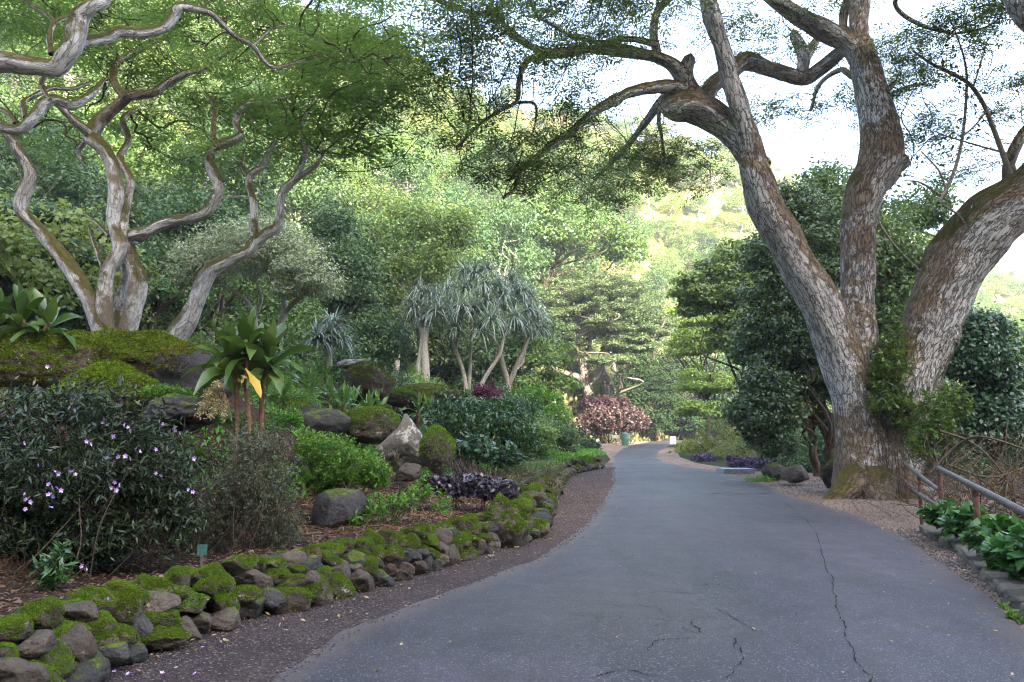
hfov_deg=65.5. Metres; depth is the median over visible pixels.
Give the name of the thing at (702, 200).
broad tree
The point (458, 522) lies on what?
wall stone
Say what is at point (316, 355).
undergrowth bush
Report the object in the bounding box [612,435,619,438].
sign
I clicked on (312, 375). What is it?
broad leaved plant
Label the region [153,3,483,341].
monkeypod tree
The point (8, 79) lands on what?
tall tree
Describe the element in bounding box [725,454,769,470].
violet groundcover
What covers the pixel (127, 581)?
wall stone
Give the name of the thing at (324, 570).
wall stone
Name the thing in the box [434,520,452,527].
wall stone
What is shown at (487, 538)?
wall stone
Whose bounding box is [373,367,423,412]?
undergrowth bush
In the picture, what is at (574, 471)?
wall stone
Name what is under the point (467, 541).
wall stone
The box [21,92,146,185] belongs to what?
light tree
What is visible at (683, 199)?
light tree
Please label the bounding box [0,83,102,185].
tall tree
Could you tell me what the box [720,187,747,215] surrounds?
light tree
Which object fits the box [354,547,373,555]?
wall stone
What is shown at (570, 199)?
tall tree
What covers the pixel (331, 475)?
fern bush
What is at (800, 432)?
undergrowth bush
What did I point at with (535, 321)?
tall tree
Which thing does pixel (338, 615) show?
fallen leaves
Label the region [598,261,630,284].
dry tree
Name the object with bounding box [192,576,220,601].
wall stone
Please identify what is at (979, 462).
undergrowth bush
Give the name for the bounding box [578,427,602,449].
leafy shrub
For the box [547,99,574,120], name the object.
light tree
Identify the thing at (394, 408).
broad leaved plant
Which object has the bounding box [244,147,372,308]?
tall tree
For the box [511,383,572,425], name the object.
bush
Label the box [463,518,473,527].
wall stone
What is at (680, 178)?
broad tree
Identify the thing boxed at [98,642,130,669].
wall stone
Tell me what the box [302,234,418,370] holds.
tall tree
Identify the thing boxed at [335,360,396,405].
boulder
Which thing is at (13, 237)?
light tree
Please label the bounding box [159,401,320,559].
twiggy shrub
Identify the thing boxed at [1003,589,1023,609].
kerb stone
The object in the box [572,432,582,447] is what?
clipped shrub
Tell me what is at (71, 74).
light tree
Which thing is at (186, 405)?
boulder
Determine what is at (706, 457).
violet groundcover
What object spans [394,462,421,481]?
boulder
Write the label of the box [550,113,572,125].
dry tree
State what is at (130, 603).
wall stone
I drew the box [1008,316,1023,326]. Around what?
umbrella tree
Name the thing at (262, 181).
tall tree
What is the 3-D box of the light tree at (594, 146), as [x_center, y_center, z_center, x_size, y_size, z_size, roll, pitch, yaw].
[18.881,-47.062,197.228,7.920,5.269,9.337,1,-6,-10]
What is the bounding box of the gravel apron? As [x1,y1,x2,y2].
[597,441,648,462]
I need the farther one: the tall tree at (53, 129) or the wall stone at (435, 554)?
the tall tree at (53, 129)
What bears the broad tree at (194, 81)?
on the ground
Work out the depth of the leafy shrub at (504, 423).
17.12 m
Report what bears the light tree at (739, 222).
on the ground
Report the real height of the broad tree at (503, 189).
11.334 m
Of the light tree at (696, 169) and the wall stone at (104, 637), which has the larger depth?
the light tree at (696, 169)
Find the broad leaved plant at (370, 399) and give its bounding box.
[353,386,402,446]
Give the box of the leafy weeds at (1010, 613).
[996,602,1023,622]
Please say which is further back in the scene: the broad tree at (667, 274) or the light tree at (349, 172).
the broad tree at (667, 274)
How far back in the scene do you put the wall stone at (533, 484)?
15.53 m
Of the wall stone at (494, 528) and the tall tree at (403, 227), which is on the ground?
the tall tree at (403, 227)
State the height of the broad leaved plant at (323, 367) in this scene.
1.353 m
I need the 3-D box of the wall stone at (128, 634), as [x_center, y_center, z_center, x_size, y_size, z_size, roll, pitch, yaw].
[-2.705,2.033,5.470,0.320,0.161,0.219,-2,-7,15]
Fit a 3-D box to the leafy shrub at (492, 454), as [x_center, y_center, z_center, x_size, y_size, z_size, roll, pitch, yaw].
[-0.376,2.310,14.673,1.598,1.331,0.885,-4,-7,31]
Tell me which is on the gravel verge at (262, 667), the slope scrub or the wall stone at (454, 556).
the wall stone at (454, 556)
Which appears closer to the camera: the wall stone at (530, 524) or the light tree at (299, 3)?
the wall stone at (530, 524)
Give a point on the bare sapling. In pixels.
(1004, 157)
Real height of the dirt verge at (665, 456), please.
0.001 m
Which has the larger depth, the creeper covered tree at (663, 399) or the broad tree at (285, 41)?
the broad tree at (285, 41)
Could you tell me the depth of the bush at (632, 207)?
179.35 m
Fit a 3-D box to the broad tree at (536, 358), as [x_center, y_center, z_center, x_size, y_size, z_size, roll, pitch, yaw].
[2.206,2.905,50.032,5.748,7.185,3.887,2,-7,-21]
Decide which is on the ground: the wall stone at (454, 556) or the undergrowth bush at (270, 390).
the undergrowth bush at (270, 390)
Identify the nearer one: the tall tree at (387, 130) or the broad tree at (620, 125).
the tall tree at (387, 130)
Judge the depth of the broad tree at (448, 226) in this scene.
47.08 m
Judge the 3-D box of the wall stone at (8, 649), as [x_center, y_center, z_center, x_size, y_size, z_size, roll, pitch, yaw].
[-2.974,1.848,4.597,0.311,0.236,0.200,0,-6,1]
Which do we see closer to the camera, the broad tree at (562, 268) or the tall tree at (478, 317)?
the tall tree at (478, 317)
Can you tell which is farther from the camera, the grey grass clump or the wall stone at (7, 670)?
the grey grass clump
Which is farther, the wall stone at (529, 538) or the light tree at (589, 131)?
the light tree at (589, 131)
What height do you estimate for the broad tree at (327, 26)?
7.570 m
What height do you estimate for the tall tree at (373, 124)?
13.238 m
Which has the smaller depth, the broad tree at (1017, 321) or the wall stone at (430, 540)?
the wall stone at (430, 540)
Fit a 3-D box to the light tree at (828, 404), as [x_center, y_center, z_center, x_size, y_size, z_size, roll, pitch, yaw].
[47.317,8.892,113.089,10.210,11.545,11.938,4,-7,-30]
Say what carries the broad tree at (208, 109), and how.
on the ground
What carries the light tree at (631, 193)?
on the ground
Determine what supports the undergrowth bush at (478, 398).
on the ground
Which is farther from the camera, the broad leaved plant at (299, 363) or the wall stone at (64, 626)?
the broad leaved plant at (299, 363)
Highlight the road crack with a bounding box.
[597,493,872,681]
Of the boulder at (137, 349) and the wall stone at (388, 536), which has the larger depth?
the boulder at (137, 349)
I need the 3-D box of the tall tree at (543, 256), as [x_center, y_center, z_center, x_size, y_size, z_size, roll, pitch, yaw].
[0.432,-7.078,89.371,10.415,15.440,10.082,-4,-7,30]
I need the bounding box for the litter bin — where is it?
[621,432,629,444]
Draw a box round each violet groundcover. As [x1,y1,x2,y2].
[690,452,717,461]
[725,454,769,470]
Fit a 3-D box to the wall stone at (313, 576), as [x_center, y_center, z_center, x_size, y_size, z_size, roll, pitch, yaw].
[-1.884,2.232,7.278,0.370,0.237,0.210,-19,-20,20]
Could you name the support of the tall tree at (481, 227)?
on the ground
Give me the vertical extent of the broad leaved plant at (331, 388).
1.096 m
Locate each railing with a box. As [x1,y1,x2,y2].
[901,460,938,524]
[936,466,1023,556]
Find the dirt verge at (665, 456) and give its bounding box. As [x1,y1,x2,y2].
[656,447,1023,628]
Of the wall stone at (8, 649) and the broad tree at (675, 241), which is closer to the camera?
the wall stone at (8, 649)
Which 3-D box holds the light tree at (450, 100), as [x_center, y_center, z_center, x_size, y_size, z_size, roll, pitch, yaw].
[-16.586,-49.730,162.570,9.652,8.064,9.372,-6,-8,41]
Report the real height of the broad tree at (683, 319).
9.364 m
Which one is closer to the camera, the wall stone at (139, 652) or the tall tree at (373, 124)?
the wall stone at (139, 652)
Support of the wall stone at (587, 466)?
on the gravel verge at (262, 667)
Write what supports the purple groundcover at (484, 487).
on the ground
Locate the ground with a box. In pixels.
[0,1,1023,616]
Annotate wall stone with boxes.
[0,613,34,644]
[0,641,19,657]
[0,657,49,681]
[0,658,15,679]
[13,606,22,613]
[17,629,57,660]
[19,596,64,631]
[27,638,76,678]
[29,660,64,681]
[33,619,91,637]
[58,624,97,661]
[61,587,84,600]
[62,598,84,603]
[63,600,98,622]
[63,650,110,681]
[69,585,118,614]
[86,609,117,635]
[94,628,118,646]
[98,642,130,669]
[103,581,150,603]
[105,579,134,584]
[112,587,143,625]
[113,623,139,646]
[119,641,147,665]
[130,613,153,637]
[133,573,174,593]
[139,625,191,650]
[142,590,180,612]
[143,608,181,626]
[165,566,194,586]
[166,567,190,585]
[173,584,197,602]
[176,593,210,616]
[180,615,201,641]
[182,611,211,633]
[190,562,226,582]
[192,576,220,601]
[208,589,240,612]
[210,606,240,631]
[217,573,235,591]
[219,554,258,584]
[234,569,273,588]
[235,584,263,604]
[239,593,266,619]
[251,554,266,572]
[261,586,285,609]
[262,553,279,556]
[262,557,287,568]
[264,567,291,585]
[268,586,312,614]
[274,573,306,587]
[279,549,306,564]
[284,564,308,574]
[301,544,321,559]
[301,554,322,570]
[303,575,334,606]
[304,570,320,585]
[317,565,331,582]
[318,541,346,556]
[321,550,343,566]
[330,571,355,599]
[331,537,353,553]
[331,560,350,578]
[340,549,366,565]
[350,563,362,572]
[350,569,374,591]
[354,537,374,551]
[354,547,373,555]
[362,528,385,548]
[363,555,378,577]
[372,544,384,560]
[373,568,395,586]
[376,529,395,544]
[376,556,384,568]
[383,544,404,567]
[383,562,414,581]
[394,531,407,547]
[399,527,427,539]
[402,547,421,562]
[402,551,411,562]
[404,532,421,550]
[410,560,427,575]
[414,523,435,533]
[416,525,429,532]
[417,548,430,559]
[420,543,440,559]
[421,533,438,548]
[423,555,432,573]
[431,559,443,570]
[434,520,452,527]
[434,527,452,545]
[436,541,448,554]
[439,553,449,565]
[445,516,465,530]
[447,544,460,565]
[448,526,456,535]
[450,535,463,550]
[456,527,471,539]
[459,545,478,560]
[462,513,477,521]
[462,537,471,547]
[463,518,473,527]
[466,522,481,535]
[471,534,480,548]
[475,513,485,521]
[477,539,486,555]
[478,521,498,532]
[478,533,492,542]
[479,523,489,532]
[483,543,492,553]
[487,531,499,540]
[489,541,500,551]
[510,498,531,515]
[511,497,534,512]
[512,492,536,506]
[515,495,535,511]
[518,487,537,492]
[518,512,530,520]
[523,490,546,506]
[525,520,533,529]
[526,479,545,489]
[526,534,531,542]
[527,482,541,487]
[528,480,551,492]
[529,528,540,539]
[530,512,552,527]
[532,518,549,537]
[534,485,544,492]
[535,508,548,513]
[536,503,556,516]
[543,477,553,487]
[544,497,555,507]
[545,492,558,508]
[551,483,560,490]
[551,490,557,499]
[562,471,569,480]
[569,468,576,476]
[574,458,580,464]
[581,462,591,470]
[582,455,591,463]
[593,454,600,461]
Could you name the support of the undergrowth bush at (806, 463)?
on the ground
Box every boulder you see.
[0,326,122,393]
[46,360,161,433]
[92,327,187,375]
[140,393,215,431]
[146,343,239,406]
[277,399,321,414]
[300,408,351,439]
[311,488,369,528]
[335,359,365,369]
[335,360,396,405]
[344,405,400,444]
[376,413,423,472]
[383,388,418,407]
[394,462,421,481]
[400,383,461,411]
[418,424,456,476]
[483,493,530,547]
[761,463,783,479]
[781,464,809,483]
[819,458,833,488]
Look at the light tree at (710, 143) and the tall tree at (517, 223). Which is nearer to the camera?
the tall tree at (517, 223)
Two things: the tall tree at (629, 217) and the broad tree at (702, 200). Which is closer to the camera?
the tall tree at (629, 217)
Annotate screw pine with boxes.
[296,304,359,366]
[394,276,454,380]
[419,254,530,395]
[483,257,558,395]
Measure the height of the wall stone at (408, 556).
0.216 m
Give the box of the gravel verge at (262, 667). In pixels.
[104,463,612,681]
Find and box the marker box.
[669,436,675,443]
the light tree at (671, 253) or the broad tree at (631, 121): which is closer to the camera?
the light tree at (671, 253)
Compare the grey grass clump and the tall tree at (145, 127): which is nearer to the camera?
the grey grass clump
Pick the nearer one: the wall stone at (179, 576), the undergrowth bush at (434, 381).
the wall stone at (179, 576)
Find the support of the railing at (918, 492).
on the dirt verge at (665, 456)
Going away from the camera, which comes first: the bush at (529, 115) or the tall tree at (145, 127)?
the tall tree at (145, 127)
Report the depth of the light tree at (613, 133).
212.85 m
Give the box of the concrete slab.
[716,468,754,473]
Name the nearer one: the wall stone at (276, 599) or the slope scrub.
the wall stone at (276, 599)
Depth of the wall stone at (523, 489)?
14.28 m
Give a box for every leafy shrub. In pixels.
[18,539,78,591]
[421,388,546,480]
[453,430,529,496]
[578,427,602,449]
[736,407,812,479]
[899,377,975,502]
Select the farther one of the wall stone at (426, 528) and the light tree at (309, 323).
the light tree at (309, 323)
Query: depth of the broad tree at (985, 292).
230.81 m
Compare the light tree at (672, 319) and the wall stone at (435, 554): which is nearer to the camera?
the wall stone at (435, 554)
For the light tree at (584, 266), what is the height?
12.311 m
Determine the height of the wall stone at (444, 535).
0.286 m
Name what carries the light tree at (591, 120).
on the ground
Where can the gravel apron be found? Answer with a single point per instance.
(612, 450)
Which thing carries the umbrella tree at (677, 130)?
on the ground
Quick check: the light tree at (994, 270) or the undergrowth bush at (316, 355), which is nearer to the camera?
the undergrowth bush at (316, 355)
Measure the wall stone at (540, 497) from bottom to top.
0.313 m
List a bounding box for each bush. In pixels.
[156,313,174,329]
[187,325,223,351]
[248,379,333,407]
[256,367,299,389]
[260,365,311,385]
[261,337,307,368]
[285,342,342,363]
[291,429,392,494]
[295,359,337,379]
[304,339,376,385]
[305,373,335,402]
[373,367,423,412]
[385,360,432,382]
[387,404,421,423]
[390,358,434,383]
[401,370,424,383]
[420,426,424,434]
[421,389,486,428]
[428,376,456,387]
[449,375,485,392]
[466,378,521,409]
[510,403,561,441]
[511,105,526,116]
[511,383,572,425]
[521,400,566,454]
[527,107,547,118]
[547,417,589,452]
[575,400,651,443]
[577,392,629,443]
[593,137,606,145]
[626,201,644,217]
[673,134,694,145]
[676,132,694,137]
[775,441,823,466]
[779,170,797,179]
[787,430,826,471]
[794,428,817,442]
[924,439,995,476]
[963,425,1023,469]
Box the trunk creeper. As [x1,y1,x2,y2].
[863,317,924,498]
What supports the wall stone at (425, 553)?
on the wall stone at (428, 560)
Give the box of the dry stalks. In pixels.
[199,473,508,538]
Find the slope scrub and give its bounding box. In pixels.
[0,0,1015,443]
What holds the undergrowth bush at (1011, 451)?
on the ground
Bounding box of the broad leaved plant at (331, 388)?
[317,372,350,409]
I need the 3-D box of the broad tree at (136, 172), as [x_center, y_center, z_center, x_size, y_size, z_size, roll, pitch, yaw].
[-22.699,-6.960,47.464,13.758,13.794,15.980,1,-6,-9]
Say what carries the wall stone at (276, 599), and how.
on the wall stone at (298, 599)
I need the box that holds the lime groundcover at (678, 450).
[668,438,700,452]
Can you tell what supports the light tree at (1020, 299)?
on the ground
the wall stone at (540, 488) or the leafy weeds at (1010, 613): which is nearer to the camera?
the leafy weeds at (1010, 613)
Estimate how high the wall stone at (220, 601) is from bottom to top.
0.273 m
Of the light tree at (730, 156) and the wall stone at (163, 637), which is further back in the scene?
the light tree at (730, 156)
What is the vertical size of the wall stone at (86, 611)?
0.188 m
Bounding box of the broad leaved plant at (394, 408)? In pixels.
[381,384,414,414]
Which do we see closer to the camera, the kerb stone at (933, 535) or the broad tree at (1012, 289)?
the kerb stone at (933, 535)
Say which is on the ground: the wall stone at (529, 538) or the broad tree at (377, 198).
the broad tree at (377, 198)
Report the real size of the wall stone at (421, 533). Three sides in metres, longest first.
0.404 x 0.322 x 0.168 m
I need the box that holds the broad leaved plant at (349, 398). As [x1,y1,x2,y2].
[334,370,364,408]
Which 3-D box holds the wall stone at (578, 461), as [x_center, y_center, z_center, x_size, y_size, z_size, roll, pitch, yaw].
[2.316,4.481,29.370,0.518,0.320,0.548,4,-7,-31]
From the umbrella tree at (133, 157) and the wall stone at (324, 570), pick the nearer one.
the wall stone at (324, 570)
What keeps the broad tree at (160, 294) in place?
on the ground
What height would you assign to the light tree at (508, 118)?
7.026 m
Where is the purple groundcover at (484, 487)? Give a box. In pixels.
[420,470,521,511]
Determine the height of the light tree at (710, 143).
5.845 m
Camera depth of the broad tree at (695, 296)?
43.96 m
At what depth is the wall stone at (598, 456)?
32.27 m
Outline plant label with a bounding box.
[197,544,207,566]
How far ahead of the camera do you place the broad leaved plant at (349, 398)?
20.27 m
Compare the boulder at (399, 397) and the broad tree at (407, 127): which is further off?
the broad tree at (407, 127)
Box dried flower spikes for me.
[194,379,232,422]
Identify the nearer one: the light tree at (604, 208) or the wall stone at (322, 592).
the wall stone at (322, 592)
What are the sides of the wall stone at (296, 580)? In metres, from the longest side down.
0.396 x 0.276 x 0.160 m
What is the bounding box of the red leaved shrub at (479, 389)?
[471,381,503,403]
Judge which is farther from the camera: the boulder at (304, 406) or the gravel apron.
the gravel apron
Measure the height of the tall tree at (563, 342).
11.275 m
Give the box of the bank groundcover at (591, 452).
[0,317,606,500]
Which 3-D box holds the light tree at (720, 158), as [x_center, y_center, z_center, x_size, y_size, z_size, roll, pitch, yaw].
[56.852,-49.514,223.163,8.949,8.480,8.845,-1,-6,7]
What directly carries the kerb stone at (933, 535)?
on the ground
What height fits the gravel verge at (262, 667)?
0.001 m
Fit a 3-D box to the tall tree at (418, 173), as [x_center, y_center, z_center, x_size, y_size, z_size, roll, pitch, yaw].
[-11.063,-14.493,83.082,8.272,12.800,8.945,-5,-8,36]
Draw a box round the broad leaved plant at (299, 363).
[279,355,309,387]
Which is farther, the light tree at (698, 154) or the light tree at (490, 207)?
the light tree at (698, 154)
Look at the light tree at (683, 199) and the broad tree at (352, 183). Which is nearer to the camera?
the broad tree at (352, 183)
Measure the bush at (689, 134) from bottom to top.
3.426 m
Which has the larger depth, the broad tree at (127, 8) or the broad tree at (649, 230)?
the broad tree at (649, 230)
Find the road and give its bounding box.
[271,440,1023,681]
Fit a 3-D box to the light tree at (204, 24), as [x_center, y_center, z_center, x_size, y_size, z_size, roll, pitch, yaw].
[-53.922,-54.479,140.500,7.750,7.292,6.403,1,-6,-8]
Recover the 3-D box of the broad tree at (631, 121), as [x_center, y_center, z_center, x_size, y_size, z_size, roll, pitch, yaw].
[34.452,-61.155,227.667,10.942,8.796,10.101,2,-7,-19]
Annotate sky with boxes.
[280,0,1023,282]
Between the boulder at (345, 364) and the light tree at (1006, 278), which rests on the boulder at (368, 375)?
the boulder at (345, 364)
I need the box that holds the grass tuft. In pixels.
[743,473,782,481]
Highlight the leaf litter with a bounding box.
[0,389,539,616]
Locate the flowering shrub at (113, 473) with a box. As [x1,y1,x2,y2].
[0,365,226,586]
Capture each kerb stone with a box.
[919,525,943,535]
[928,530,941,540]
[938,535,963,547]
[951,541,967,552]
[957,546,975,562]
[968,556,986,573]
[979,567,1013,584]
[990,579,1023,596]
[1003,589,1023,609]
[1018,602,1023,616]
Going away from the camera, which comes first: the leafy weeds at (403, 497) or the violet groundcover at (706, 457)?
the leafy weeds at (403, 497)
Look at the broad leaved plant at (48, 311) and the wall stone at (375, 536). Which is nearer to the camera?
the wall stone at (375, 536)
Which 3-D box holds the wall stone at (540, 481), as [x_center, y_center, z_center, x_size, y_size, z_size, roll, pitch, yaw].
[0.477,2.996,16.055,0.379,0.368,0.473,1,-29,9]
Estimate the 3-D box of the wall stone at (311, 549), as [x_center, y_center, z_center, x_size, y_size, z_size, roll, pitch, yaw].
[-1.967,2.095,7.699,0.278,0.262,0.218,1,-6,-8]
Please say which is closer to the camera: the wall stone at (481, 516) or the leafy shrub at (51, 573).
the leafy shrub at (51, 573)
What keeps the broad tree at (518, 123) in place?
on the ground
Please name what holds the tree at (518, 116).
on the ground
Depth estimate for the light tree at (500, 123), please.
172.00 m
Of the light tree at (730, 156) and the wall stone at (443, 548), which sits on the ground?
the light tree at (730, 156)
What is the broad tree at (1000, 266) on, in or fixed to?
on the ground
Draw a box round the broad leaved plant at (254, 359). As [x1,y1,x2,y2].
[181,301,317,525]
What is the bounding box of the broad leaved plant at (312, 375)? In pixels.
[286,365,329,401]
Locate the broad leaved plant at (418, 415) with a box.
[398,389,437,431]
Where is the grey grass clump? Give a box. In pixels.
[495,454,569,498]
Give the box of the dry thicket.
[838,398,1023,536]
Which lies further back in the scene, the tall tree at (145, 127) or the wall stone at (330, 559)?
the tall tree at (145, 127)
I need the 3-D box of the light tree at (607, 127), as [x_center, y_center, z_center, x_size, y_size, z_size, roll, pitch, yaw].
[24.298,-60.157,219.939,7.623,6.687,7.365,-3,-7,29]
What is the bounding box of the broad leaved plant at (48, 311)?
[0,278,82,348]
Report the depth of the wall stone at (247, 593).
6.63 m
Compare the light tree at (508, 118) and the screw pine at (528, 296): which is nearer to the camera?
the screw pine at (528, 296)
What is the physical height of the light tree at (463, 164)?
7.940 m
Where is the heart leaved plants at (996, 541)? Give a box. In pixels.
[916,498,1023,580]
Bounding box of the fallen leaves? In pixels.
[114,473,1013,677]
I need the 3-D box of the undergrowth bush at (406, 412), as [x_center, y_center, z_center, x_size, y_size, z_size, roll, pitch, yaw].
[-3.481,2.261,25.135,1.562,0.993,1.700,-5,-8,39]
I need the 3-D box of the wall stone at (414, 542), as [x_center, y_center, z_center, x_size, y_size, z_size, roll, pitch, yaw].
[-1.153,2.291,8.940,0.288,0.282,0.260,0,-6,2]
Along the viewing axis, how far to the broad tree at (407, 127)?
114.62 m
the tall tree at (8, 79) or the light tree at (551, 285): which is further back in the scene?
the light tree at (551, 285)
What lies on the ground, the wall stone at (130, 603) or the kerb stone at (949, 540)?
the kerb stone at (949, 540)
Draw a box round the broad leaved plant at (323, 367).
[308,358,341,384]
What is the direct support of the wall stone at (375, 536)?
on the wall stone at (379, 550)
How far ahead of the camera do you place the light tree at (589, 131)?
202.60 m
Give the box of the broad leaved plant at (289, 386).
[265,375,312,406]
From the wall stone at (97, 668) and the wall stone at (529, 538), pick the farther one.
the wall stone at (529, 538)
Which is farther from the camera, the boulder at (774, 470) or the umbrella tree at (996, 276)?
the umbrella tree at (996, 276)
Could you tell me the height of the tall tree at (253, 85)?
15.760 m
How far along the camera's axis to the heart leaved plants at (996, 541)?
9.04 m
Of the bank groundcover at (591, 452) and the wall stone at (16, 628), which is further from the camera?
the bank groundcover at (591, 452)
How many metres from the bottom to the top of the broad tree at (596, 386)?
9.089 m
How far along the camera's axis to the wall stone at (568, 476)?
24.66 m
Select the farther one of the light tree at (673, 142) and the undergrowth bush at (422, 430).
the light tree at (673, 142)
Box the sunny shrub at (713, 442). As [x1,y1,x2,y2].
[683,416,765,458]
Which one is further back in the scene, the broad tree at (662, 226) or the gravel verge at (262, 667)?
the broad tree at (662, 226)
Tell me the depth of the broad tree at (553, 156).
167.12 m
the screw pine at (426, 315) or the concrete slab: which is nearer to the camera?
the concrete slab
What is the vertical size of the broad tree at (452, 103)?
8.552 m
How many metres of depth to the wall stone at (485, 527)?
10.39 m
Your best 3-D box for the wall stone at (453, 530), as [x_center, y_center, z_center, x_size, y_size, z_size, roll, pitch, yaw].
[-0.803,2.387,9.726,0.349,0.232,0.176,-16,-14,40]
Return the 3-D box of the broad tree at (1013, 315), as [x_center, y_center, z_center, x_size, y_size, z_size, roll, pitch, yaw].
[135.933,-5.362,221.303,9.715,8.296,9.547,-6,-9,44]
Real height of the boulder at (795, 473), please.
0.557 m
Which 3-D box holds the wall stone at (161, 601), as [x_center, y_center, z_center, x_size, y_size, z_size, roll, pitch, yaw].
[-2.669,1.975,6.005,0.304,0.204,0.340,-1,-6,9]
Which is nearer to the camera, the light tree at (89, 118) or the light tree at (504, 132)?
the light tree at (89, 118)
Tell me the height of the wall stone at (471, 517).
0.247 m
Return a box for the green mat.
[547,450,585,456]
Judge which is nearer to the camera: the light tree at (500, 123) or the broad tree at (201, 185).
the broad tree at (201, 185)
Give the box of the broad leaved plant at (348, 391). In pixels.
[322,380,366,412]
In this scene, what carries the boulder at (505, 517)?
on the gravel verge at (262, 667)
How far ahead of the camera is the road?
6.88 m
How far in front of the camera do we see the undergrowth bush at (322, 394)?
21.23 m
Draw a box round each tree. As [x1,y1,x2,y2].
[0,0,447,331]
[0,0,485,135]
[0,2,32,118]
[0,38,66,102]
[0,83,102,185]
[0,85,150,171]
[0,112,135,242]
[0,125,136,329]
[0,187,177,331]
[0,189,157,328]
[0,236,158,331]
[4,33,120,98]
[6,0,61,37]
[12,79,142,132]
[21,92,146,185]
[33,112,241,246]
[38,38,105,90]
[59,173,270,330]
[64,171,223,330]
[72,48,177,123]
[90,12,152,67]
[91,125,205,209]
[95,107,176,161]
[106,0,136,22]
[110,95,192,145]
[118,47,188,104]
[118,90,218,137]
[133,108,323,342]
[135,165,274,234]
[136,41,207,92]
[137,0,200,44]
[140,222,347,351]
[150,204,362,349]
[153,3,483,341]
[158,109,202,144]
[175,74,231,139]
[182,68,244,93]
[188,83,252,137]
[190,32,243,58]
[192,15,221,36]
[203,205,336,313]
[208,15,257,48]
[218,62,288,151]
[221,57,287,92]
[225,191,297,226]
[231,0,278,26]
[231,129,321,184]
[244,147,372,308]
[271,33,305,52]
[272,297,378,343]
[281,170,320,223]
[282,94,379,179]
[284,171,394,247]
[285,1,319,29]
[286,3,306,25]
[289,158,376,188]
[293,189,418,363]
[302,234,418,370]
[309,13,339,32]
[322,158,370,189]
[322,224,463,273]
[331,81,390,142]
[334,169,422,222]
[336,132,440,220]
[337,94,397,177]
[344,184,490,373]
[352,198,427,334]
[354,0,1023,499]
[373,147,436,225]
[373,246,519,369]
[382,128,442,176]
[384,93,432,132]
[384,175,508,308]
[387,111,411,128]
[389,119,426,148]
[395,132,448,205]
[396,173,449,196]
[398,64,435,89]
[400,306,570,384]
[406,82,446,122]
[412,112,456,131]
[415,123,459,165]
[418,118,479,158]
[423,79,452,105]
[424,71,451,95]
[431,150,469,197]
[436,151,500,183]
[436,290,510,381]
[438,104,459,130]
[438,161,500,215]
[438,176,489,221]
[445,92,459,108]
[446,240,497,282]
[447,83,492,118]
[447,121,495,152]
[450,144,500,200]
[452,103,488,134]
[462,210,498,260]
[464,189,560,307]
[475,178,659,301]
[477,172,543,215]
[479,199,500,214]
[479,280,552,374]
[480,218,562,309]
[480,299,569,404]
[482,132,522,170]
[483,122,520,142]
[487,116,512,133]
[488,82,528,108]
[491,201,534,214]
[492,161,522,194]
[494,113,514,126]
[496,109,523,121]
[501,147,556,185]
[503,117,531,140]
[509,333,589,417]
[519,167,577,205]
[520,118,533,131]
[524,248,592,290]
[531,111,556,125]
[532,269,678,418]
[533,147,565,169]
[533,282,578,315]
[541,130,583,160]
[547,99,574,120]
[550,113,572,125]
[552,185,581,228]
[554,214,599,255]
[558,233,603,294]
[559,155,598,213]
[562,353,628,400]
[566,139,598,161]
[574,218,608,268]
[575,105,609,130]
[578,315,621,367]
[581,128,600,142]
[585,164,639,199]
[585,195,613,226]
[587,140,603,153]
[588,189,619,230]
[593,114,613,130]
[593,332,643,370]
[595,303,658,335]
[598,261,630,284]
[599,130,622,144]
[599,254,646,275]
[605,117,633,133]
[607,209,648,258]
[609,176,644,210]
[609,344,686,440]
[610,149,642,173]
[611,127,635,147]
[615,112,650,134]
[626,217,656,236]
[632,185,665,206]
[632,269,669,312]
[636,177,669,200]
[638,120,673,142]
[641,264,683,303]
[643,215,675,243]
[645,259,680,284]
[651,246,686,270]
[651,345,739,437]
[652,310,670,359]
[655,197,683,219]
[659,136,689,156]
[659,302,680,322]
[661,212,690,236]
[661,302,740,447]
[662,122,680,135]
[663,230,705,260]
[664,315,702,342]
[665,190,697,214]
[665,234,773,456]
[666,164,688,189]
[669,243,704,271]
[676,153,706,177]
[680,148,707,159]
[680,217,706,236]
[682,194,716,218]
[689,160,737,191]
[693,246,714,270]
[694,227,719,262]
[698,351,738,373]
[700,136,720,151]
[700,211,733,228]
[703,224,732,244]
[705,354,760,436]
[706,151,729,172]
[713,176,888,476]
[719,162,741,190]
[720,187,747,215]
[720,212,754,233]
[723,150,736,166]
[723,235,740,252]
[766,153,782,174]
[779,146,971,393]
[816,400,831,412]
[926,300,1023,495]
[943,377,974,391]
[965,312,1023,395]
[968,297,989,314]
[976,290,992,306]
[976,297,1009,315]
[978,287,995,301]
[980,271,1015,295]
[981,276,989,287]
[986,281,1009,299]
[989,263,1000,272]
[990,259,1004,272]
[992,270,1011,278]
[992,273,1015,286]
[997,308,1020,319]
[1000,269,1022,281]
[1000,280,1023,297]
[1001,297,1023,310]
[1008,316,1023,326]
[1009,316,1022,332]
[1010,295,1023,307]
[1013,308,1023,318]
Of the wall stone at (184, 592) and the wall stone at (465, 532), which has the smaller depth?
the wall stone at (184, 592)
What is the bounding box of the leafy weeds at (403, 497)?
[344,479,454,527]
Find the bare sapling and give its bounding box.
[878,12,1023,276]
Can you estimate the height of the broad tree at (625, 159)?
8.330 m

